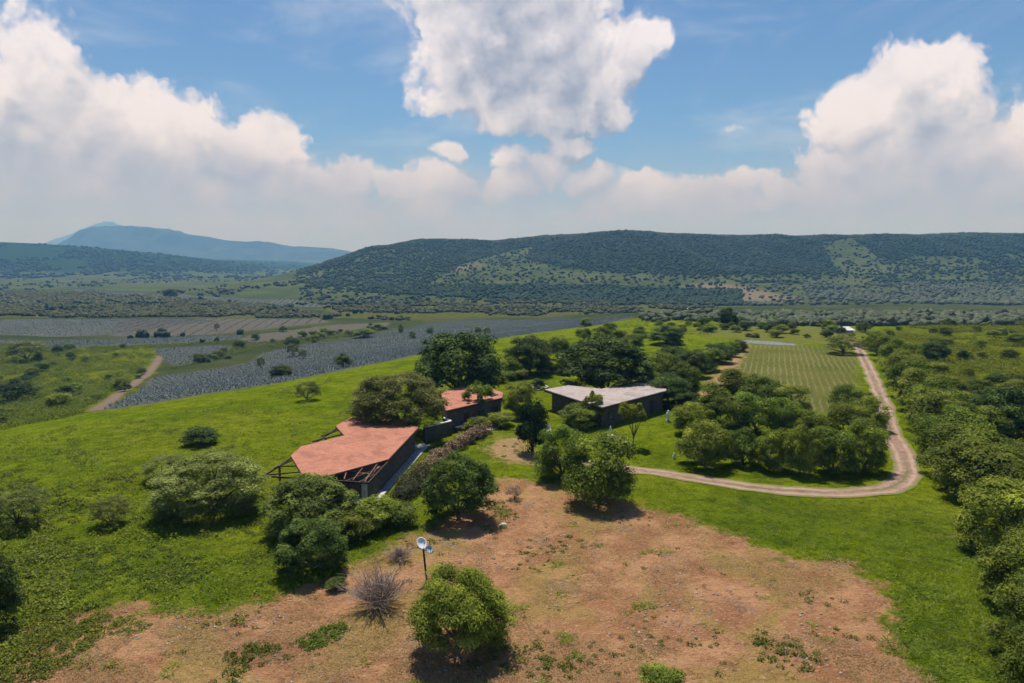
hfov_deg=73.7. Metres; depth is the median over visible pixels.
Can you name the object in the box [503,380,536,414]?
fruit tree
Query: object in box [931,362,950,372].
scrub bush
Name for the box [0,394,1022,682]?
grass
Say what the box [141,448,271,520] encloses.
mesquite tree
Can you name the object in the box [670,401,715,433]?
orchard tree
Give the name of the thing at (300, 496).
bushy tree
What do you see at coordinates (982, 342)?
scrub bush
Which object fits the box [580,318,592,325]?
garden tree
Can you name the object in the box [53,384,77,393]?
shrub
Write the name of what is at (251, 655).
weeds
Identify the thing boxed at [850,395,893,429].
orchard tree
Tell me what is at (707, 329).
rim bush
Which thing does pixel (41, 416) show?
scrub
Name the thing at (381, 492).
pavement
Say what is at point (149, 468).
mesquite tree
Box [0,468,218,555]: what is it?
weeds
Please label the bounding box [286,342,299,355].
mesquite tree
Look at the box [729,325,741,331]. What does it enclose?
rim bush
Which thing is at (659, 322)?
rim bush
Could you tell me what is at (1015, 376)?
scrub bush
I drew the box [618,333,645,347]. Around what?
garden tree
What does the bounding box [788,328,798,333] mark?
rim bush
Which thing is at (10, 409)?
scrub bush
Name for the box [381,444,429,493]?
flagstone path
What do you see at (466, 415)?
door
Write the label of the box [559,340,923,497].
dirt track
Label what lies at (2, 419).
scrub bush
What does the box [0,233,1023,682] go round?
ground
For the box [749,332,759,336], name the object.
rim bush
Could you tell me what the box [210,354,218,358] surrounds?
strip bush
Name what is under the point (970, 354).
scrub bush
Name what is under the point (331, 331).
strip bush
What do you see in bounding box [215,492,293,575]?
weeds
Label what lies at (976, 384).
scrub bush
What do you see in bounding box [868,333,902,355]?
hedgerow tree
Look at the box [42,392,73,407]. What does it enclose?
scrub bush
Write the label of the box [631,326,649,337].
garden tree
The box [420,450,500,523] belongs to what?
round tree
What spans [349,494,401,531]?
shrub
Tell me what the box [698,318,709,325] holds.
rim bush
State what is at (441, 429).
garden wall
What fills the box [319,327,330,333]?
strip bush
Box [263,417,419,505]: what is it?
pavilion
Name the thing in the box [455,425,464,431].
garden wall
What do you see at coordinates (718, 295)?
woodland
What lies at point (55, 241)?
mountain
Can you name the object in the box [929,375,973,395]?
hedgerow tree
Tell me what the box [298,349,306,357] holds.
mesquite tree
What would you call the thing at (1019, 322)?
scrub bush
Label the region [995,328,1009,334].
scrub bush
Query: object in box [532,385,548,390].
planter
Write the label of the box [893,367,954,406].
hedgerow tree
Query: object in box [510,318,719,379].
weeds
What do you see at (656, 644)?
stones
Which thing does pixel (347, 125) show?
sky
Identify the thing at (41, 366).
scrub bush
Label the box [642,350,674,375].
field edge tree
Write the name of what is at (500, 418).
shrub
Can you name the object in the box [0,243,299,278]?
woodland
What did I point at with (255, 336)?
round tree
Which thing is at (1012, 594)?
hedgerow tree
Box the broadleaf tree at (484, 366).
[413,329,507,388]
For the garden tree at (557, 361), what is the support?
on the ground at (740, 611)
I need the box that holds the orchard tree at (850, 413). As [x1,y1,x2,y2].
[822,400,873,435]
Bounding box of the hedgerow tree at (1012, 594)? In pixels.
[979,581,1023,653]
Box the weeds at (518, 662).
[177,503,843,682]
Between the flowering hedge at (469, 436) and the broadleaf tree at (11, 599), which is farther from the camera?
the flowering hedge at (469, 436)
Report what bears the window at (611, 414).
in the house at (648, 398)
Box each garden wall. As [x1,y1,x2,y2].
[423,417,451,441]
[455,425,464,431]
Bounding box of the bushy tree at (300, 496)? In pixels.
[258,471,359,536]
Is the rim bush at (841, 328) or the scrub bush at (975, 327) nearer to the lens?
the rim bush at (841, 328)
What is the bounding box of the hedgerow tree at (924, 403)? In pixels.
[905,388,994,437]
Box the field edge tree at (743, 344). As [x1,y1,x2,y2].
[733,339,748,350]
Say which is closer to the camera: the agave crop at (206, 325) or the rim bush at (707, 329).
the rim bush at (707, 329)
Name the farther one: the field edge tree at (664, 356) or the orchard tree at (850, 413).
the field edge tree at (664, 356)
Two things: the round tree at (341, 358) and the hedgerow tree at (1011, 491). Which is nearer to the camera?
the hedgerow tree at (1011, 491)
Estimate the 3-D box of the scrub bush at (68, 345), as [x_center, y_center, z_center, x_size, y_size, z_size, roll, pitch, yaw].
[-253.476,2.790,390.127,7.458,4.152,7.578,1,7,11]
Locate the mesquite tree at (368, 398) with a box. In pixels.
[343,369,451,428]
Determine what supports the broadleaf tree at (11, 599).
on the ground at (740, 611)
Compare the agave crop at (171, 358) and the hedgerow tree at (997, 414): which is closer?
the hedgerow tree at (997, 414)
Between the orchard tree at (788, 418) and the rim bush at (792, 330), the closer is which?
the orchard tree at (788, 418)
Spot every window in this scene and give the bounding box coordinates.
[478,409,484,416]
[492,406,497,413]
[608,410,614,419]
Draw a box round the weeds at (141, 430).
[0,378,330,490]
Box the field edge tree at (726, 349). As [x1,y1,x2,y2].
[701,343,735,360]
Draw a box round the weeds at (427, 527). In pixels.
[395,497,461,539]
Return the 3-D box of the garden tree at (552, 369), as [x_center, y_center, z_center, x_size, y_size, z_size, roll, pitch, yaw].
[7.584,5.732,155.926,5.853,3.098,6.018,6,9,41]
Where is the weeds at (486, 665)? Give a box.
[0,490,860,682]
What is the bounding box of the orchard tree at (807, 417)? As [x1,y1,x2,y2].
[793,408,834,440]
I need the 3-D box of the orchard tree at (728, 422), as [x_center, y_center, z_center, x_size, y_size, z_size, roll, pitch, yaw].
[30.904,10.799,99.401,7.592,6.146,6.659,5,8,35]
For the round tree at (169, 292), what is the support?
on the ground at (740, 611)
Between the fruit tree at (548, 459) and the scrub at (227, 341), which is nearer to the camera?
the fruit tree at (548, 459)
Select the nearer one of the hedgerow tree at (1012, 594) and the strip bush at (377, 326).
the hedgerow tree at (1012, 594)
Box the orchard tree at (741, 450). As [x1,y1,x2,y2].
[720,426,762,464]
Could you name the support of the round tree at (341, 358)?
on the ground at (740, 611)
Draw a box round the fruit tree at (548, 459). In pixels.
[533,424,594,479]
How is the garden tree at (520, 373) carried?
on the ground at (740, 611)
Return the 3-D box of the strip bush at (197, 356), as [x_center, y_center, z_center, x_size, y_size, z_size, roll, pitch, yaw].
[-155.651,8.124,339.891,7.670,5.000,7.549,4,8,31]
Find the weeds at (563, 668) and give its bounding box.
[27,515,894,682]
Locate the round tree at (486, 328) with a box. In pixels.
[483,327,490,332]
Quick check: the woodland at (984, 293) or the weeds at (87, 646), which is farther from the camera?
the woodland at (984, 293)
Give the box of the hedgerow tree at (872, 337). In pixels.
[864,331,887,354]
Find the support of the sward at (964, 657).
on the ground at (740, 611)
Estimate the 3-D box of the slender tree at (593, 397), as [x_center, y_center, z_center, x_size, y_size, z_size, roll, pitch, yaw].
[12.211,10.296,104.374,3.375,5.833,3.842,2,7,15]
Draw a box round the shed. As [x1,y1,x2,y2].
[824,326,853,332]
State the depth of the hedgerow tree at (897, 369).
126.01 m
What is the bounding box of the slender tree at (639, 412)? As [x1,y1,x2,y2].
[618,401,646,443]
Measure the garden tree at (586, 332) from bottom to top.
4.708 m
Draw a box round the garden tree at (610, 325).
[602,322,618,330]
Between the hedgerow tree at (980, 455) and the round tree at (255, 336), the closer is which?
the hedgerow tree at (980, 455)
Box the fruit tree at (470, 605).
[405,561,518,654]
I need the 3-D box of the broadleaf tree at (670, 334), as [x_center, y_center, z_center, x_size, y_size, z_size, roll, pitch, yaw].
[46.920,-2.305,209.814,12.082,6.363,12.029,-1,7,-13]
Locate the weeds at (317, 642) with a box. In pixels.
[295,620,351,651]
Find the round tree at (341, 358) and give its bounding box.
[333,352,352,366]
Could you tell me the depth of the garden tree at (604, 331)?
207.16 m
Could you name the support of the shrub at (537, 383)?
in the planter
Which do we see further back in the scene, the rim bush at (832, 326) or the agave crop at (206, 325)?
the agave crop at (206, 325)
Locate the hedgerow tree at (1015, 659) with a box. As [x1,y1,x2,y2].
[989,620,1023,682]
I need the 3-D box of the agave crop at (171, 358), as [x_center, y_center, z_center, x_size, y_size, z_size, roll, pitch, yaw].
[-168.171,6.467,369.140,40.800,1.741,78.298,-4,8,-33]
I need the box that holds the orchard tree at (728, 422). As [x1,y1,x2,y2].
[697,395,749,432]
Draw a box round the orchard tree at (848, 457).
[809,425,866,475]
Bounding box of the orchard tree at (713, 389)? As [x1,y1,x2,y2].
[697,381,732,407]
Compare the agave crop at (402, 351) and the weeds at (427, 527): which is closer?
the weeds at (427, 527)
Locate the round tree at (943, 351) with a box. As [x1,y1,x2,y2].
[917,341,951,358]
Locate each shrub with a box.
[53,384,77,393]
[177,424,220,444]
[324,576,346,589]
[328,509,371,540]
[333,557,414,619]
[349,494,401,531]
[381,498,422,525]
[382,540,414,562]
[461,416,491,429]
[484,410,513,426]
[530,378,546,388]
[636,659,687,682]
[955,350,969,360]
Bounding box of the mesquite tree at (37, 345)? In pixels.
[0,339,48,358]
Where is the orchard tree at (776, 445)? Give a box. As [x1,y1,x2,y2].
[751,427,793,469]
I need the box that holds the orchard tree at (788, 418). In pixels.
[761,396,802,433]
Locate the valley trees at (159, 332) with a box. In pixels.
[0,297,407,342]
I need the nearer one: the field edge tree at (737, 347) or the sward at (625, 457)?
the sward at (625, 457)
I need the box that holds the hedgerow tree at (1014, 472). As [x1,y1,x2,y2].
[986,463,1023,520]
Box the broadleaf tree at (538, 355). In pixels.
[502,334,552,373]
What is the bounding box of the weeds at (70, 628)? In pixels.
[0,602,113,681]
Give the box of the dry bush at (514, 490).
[505,485,523,498]
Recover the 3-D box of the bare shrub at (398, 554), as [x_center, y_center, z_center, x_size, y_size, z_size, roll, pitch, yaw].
[-9.666,17.794,57.464,3.225,1.753,3.325,-1,7,-8]
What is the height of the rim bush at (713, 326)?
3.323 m
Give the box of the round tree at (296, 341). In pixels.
[284,338,300,346]
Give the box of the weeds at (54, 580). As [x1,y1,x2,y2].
[0,504,74,675]
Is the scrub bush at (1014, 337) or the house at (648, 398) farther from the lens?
the scrub bush at (1014, 337)
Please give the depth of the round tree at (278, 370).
195.97 m
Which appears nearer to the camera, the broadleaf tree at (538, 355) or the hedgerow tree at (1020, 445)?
the hedgerow tree at (1020, 445)
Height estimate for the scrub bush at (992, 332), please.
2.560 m
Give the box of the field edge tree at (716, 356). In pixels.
[697,347,726,370]
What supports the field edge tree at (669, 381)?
on the ground at (740, 611)
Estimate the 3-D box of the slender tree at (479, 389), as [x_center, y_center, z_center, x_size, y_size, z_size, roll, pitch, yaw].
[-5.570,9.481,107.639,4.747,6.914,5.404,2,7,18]
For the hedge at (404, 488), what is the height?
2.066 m
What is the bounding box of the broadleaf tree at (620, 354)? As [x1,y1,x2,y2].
[553,335,658,388]
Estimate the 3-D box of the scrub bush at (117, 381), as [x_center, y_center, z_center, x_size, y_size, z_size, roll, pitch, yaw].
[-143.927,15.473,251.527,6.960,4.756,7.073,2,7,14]
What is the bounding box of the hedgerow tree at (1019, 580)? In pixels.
[1002,568,1023,626]
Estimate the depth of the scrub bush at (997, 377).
138.12 m
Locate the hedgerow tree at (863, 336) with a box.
[860,330,876,347]
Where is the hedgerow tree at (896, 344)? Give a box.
[876,337,924,368]
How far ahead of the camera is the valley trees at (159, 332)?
663.88 m
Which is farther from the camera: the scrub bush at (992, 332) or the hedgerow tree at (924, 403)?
the scrub bush at (992, 332)
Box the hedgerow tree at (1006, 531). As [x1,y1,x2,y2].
[997,520,1023,569]
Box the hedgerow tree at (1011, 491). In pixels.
[950,473,1023,554]
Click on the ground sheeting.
(767, 342)
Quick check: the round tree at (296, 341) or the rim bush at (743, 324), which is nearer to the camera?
the rim bush at (743, 324)
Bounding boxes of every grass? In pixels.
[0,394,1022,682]
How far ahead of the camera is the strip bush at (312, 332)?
453.86 m
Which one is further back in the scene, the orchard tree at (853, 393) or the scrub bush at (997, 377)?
the scrub bush at (997, 377)
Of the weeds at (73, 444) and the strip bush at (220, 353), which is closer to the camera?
the weeds at (73, 444)
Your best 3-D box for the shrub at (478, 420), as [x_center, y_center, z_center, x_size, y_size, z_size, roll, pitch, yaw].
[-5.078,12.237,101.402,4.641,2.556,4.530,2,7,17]
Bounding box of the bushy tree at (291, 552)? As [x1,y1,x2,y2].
[269,516,349,578]
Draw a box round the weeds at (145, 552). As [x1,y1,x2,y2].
[0,540,211,634]
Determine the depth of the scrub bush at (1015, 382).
127.02 m
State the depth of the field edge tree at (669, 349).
160.17 m
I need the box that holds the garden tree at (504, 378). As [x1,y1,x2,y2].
[490,373,508,382]
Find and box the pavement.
[376,490,385,498]
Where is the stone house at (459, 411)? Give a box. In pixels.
[441,387,502,430]
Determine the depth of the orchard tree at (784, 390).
109.55 m
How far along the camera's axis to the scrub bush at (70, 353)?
351.82 m
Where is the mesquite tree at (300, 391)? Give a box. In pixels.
[293,380,320,400]
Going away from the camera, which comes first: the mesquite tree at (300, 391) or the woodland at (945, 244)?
the mesquite tree at (300, 391)
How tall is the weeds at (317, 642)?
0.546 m
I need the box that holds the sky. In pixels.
[0,0,1023,251]
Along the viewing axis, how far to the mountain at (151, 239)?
8003.50 m
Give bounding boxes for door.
[464,412,468,422]
[650,400,653,413]
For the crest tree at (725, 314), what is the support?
on the ground at (740, 611)
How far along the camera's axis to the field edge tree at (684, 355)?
148.29 m
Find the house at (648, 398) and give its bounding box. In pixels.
[544,379,666,426]
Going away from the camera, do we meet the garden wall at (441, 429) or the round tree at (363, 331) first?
the garden wall at (441, 429)
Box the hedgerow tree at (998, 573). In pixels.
[971,529,1023,602]
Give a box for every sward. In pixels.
[0,397,439,629]
[464,401,846,467]
[650,485,983,677]
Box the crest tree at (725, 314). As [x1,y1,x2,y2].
[716,307,738,323]
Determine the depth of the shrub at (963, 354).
173.42 m
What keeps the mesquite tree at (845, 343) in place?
on the ground at (740, 611)
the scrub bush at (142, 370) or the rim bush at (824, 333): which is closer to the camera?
the rim bush at (824, 333)
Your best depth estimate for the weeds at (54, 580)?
52.15 m
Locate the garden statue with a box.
[666,410,669,421]
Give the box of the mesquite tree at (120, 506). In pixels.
[87,494,130,525]
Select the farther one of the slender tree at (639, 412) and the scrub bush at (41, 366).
the scrub bush at (41, 366)
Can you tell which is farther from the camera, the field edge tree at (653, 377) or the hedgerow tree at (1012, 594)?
the field edge tree at (653, 377)
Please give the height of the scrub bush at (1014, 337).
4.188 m
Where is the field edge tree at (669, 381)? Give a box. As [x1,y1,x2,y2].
[646,372,692,405]
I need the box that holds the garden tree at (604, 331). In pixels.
[590,325,612,339]
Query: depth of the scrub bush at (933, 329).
242.37 m
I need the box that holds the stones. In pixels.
[114,499,887,682]
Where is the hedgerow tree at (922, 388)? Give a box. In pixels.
[898,376,968,425]
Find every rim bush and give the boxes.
[654,320,662,324]
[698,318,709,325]
[701,325,714,331]
[702,324,714,329]
[719,324,730,329]
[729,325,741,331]
[738,320,752,329]
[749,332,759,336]
[762,323,776,331]
[767,329,782,336]
[770,320,780,325]
[771,324,788,331]
[786,322,796,328]
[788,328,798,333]
[820,319,834,328]
[820,330,832,336]
[826,325,839,330]
[834,326,845,333]
[856,322,873,330]
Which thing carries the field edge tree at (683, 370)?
on the ground at (740, 611)
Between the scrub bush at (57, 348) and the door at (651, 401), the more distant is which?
the scrub bush at (57, 348)
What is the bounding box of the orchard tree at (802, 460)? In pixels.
[779,423,821,474]
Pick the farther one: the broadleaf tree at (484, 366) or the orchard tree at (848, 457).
the broadleaf tree at (484, 366)
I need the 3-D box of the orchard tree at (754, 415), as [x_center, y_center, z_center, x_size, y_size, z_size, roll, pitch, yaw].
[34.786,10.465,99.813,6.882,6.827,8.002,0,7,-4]
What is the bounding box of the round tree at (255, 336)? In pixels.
[251,333,260,338]
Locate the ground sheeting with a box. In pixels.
[744,340,796,345]
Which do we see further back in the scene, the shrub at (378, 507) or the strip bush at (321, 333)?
the strip bush at (321, 333)
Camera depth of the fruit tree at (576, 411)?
102.52 m
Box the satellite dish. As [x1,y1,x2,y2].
[417,537,432,579]
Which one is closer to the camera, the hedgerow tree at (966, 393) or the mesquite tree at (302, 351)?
the hedgerow tree at (966, 393)
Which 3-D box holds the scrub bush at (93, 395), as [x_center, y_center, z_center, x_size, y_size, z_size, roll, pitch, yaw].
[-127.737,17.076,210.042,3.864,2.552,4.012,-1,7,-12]
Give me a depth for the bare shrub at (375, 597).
49.52 m
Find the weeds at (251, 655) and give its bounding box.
[208,640,281,682]
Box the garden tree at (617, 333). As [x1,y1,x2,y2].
[609,330,628,341]
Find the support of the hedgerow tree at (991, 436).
on the ground at (740, 611)
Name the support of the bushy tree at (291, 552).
on the ground at (740, 611)
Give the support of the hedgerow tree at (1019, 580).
on the ground at (740, 611)
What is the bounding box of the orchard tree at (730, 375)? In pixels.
[715,367,758,396]
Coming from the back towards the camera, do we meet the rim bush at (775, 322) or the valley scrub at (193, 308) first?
the valley scrub at (193, 308)
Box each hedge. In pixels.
[387,460,432,503]
[415,423,492,469]
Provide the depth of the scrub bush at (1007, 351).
177.40 m
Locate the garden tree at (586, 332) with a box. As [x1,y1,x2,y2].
[574,328,591,339]
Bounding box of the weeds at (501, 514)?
[481,499,518,531]
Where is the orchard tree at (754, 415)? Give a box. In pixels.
[729,391,780,433]
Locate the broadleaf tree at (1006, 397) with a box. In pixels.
[966,384,1023,435]
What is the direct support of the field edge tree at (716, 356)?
on the ground at (740, 611)
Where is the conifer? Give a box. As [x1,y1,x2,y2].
[514,397,549,453]
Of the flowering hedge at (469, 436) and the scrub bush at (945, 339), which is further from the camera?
the scrub bush at (945, 339)
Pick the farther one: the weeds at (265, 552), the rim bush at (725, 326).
the rim bush at (725, 326)
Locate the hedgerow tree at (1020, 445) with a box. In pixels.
[995,439,1023,474]
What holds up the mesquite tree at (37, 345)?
on the ground at (740, 611)
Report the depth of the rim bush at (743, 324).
250.00 m
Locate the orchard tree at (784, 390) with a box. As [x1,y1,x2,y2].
[768,384,812,410]
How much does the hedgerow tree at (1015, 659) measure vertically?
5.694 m
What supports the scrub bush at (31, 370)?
on the ground at (740, 611)
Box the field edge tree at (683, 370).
[670,361,702,393]
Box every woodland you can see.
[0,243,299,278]
[290,229,1023,282]
[296,280,744,305]
[740,279,1023,305]
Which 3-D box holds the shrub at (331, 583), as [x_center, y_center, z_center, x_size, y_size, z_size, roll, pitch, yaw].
[-13.634,18.641,52.702,1.880,1.064,1.812,-4,8,-30]
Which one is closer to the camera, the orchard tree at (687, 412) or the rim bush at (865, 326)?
the orchard tree at (687, 412)
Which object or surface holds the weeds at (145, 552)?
on the ground at (740, 611)
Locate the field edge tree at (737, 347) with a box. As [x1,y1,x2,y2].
[718,340,742,355]
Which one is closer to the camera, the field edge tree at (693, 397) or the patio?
the patio
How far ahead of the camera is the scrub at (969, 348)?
190.51 m
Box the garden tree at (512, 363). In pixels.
[501,356,521,376]
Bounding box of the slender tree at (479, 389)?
[461,380,493,405]
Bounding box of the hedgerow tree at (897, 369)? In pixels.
[881,357,941,391]
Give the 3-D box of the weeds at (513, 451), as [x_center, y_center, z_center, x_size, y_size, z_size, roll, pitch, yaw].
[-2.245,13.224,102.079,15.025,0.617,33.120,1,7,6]
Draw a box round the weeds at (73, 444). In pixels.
[1,437,100,524]
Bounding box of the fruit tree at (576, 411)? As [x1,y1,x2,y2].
[558,402,605,429]
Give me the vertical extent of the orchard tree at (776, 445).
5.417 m
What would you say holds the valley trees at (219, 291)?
on the ground at (740, 611)
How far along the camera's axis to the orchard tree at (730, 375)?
121.32 m
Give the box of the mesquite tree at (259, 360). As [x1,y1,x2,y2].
[255,357,264,367]
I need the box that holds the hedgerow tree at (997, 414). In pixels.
[972,405,1020,435]
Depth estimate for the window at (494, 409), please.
109.32 m
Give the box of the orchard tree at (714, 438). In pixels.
[673,419,733,465]
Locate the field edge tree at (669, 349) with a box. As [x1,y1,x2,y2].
[655,345,690,367]
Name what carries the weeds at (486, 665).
on the ground at (740, 611)
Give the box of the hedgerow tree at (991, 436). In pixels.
[915,422,1014,476]
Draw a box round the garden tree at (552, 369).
[534,362,556,372]
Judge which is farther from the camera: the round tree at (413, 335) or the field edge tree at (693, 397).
the round tree at (413, 335)
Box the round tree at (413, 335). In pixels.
[408,331,415,337]
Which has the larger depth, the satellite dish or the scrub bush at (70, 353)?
the scrub bush at (70, 353)
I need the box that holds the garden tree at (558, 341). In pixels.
[547,336,569,358]
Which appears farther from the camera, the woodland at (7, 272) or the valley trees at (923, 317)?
the woodland at (7, 272)
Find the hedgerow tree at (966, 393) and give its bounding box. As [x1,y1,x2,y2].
[956,391,989,407]
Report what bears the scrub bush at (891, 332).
on the ground at (740, 611)
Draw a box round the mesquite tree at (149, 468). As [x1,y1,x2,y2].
[141,453,188,480]
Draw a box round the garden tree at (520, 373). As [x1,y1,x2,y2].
[514,370,528,378]
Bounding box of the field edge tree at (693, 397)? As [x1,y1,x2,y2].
[674,391,702,407]
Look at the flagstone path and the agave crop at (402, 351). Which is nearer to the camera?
the flagstone path
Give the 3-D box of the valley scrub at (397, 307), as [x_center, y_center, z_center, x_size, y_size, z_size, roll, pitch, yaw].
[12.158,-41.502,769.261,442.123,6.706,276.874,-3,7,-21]
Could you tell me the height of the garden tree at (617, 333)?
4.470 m
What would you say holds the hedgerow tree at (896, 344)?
on the ground at (740, 611)
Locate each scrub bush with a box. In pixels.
[0,415,9,423]
[4,408,20,414]
[18,374,32,380]
[22,367,40,376]
[33,354,43,358]
[35,362,49,371]
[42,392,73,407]
[51,344,63,351]
[60,343,74,348]
[61,376,72,379]
[65,351,76,356]
[66,382,83,392]
[91,393,103,399]
[111,377,130,388]
[117,381,132,389]
[135,367,146,373]
[885,330,894,335]
[927,326,938,332]
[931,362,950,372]
[932,336,954,345]
[938,326,954,334]
[939,318,955,323]
[955,350,973,358]
[960,378,995,392]
[961,368,974,375]
[972,325,981,330]
[973,339,987,346]
[976,351,986,358]
[983,371,1012,383]
[985,330,1002,336]
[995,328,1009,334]
[995,378,1023,390]
[999,348,1018,358]
[1004,332,1023,345]
[1008,373,1023,380]
[1015,320,1023,326]
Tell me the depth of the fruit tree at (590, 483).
69.53 m
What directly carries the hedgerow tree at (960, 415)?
on the ground at (740, 611)
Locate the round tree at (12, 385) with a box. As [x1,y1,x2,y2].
[0,377,43,400]
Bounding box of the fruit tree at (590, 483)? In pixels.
[560,429,638,507]
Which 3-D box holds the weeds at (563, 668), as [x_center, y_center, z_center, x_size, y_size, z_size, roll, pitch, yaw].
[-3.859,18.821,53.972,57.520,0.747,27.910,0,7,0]
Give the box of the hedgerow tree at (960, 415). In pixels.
[908,402,996,457]
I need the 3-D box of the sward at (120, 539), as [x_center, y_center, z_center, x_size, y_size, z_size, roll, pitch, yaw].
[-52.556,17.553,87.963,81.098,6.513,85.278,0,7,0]
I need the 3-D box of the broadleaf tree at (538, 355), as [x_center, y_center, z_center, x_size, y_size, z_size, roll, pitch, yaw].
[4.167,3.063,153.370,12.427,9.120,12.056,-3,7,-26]
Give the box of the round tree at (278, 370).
[268,364,292,376]
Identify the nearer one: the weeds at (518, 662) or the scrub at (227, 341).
the weeds at (518, 662)
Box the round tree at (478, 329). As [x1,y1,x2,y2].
[473,326,481,331]
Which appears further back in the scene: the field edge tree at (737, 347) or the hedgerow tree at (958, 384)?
the field edge tree at (737, 347)
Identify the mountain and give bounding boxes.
[42,221,122,244]
[57,225,350,260]
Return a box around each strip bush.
[192,353,207,361]
[202,357,211,361]
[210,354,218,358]
[212,350,225,356]
[232,340,246,346]
[308,330,317,334]
[310,334,319,338]
[316,332,325,336]
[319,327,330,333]
[324,329,334,333]
[374,323,381,328]
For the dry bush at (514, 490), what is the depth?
72.29 m
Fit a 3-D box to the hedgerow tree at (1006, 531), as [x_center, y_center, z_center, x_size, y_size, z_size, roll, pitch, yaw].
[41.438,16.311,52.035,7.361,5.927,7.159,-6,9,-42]
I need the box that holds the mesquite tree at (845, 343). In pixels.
[822,333,865,353]
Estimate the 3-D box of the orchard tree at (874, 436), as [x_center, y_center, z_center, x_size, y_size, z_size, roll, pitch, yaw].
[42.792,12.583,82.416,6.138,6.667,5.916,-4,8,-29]
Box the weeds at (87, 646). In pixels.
[57,614,152,653]
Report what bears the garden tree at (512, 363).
on the ground at (740, 611)
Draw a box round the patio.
[487,425,498,431]
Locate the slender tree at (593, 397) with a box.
[581,390,603,426]
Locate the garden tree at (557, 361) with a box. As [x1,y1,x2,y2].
[553,359,566,371]
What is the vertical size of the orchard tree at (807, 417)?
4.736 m
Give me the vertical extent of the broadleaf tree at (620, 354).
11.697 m
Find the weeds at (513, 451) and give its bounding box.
[439,430,537,463]
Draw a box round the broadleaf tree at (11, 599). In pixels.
[0,551,27,622]
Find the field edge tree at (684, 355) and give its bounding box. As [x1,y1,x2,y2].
[672,349,711,372]
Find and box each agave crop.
[0,318,210,336]
[0,334,238,345]
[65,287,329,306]
[103,316,631,408]
[111,318,321,335]
[155,344,228,364]
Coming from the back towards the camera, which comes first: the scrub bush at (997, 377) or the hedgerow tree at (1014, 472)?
the scrub bush at (997, 377)
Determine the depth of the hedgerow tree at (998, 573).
49.73 m
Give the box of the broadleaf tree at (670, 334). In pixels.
[648,324,684,343]
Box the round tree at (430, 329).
[426,327,432,332]
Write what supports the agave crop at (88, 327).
on the ground at (740, 611)
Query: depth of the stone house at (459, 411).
106.70 m
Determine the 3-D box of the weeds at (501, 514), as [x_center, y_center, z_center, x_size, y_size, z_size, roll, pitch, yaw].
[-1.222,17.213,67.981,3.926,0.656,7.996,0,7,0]
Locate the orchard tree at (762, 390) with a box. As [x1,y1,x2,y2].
[738,375,792,407]
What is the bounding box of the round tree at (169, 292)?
[162,289,178,295]
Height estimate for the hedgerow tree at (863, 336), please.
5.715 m
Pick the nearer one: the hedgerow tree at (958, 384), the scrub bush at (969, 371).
the hedgerow tree at (958, 384)
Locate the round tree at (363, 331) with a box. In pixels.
[352,328,373,336]
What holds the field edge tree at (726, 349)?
on the ground at (740, 611)
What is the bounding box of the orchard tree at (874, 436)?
[844,417,891,471]
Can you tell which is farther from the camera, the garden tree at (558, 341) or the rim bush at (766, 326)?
the rim bush at (766, 326)
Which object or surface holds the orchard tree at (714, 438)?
on the ground at (740, 611)
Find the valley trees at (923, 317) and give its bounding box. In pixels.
[638,307,1023,325]
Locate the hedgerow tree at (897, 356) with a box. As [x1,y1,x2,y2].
[881,347,928,378]
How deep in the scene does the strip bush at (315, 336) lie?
428.96 m
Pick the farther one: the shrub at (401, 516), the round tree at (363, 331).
the round tree at (363, 331)
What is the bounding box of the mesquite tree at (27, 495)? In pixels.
[0,483,52,525]
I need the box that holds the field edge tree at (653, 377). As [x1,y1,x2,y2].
[648,372,661,381]
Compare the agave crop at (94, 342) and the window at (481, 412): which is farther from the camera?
the agave crop at (94, 342)
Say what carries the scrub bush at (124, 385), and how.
on the ground at (740, 611)
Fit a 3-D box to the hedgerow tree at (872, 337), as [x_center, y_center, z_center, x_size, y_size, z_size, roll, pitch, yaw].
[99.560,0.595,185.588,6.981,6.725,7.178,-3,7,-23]
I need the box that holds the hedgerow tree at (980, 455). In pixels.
[926,433,1023,497]
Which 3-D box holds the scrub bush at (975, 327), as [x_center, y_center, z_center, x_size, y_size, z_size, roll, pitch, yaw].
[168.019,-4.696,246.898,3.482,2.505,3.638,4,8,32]
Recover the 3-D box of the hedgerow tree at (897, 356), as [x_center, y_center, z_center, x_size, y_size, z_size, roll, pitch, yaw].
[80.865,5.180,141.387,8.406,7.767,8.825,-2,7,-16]
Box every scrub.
[0,290,319,317]
[0,343,154,428]
[6,339,250,352]
[170,326,390,368]
[323,298,717,320]
[879,322,1023,443]
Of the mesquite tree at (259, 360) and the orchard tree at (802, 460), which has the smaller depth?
the orchard tree at (802, 460)
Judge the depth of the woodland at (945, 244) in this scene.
1386.01 m
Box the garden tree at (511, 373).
[504,370,516,379]
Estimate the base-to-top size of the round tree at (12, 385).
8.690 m
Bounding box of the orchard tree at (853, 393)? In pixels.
[827,382,866,409]
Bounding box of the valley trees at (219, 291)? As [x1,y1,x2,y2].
[0,276,469,304]
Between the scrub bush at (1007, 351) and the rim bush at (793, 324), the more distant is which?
the rim bush at (793, 324)
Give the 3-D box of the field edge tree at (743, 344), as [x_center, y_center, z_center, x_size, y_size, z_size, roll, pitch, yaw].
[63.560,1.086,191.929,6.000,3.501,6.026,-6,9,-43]

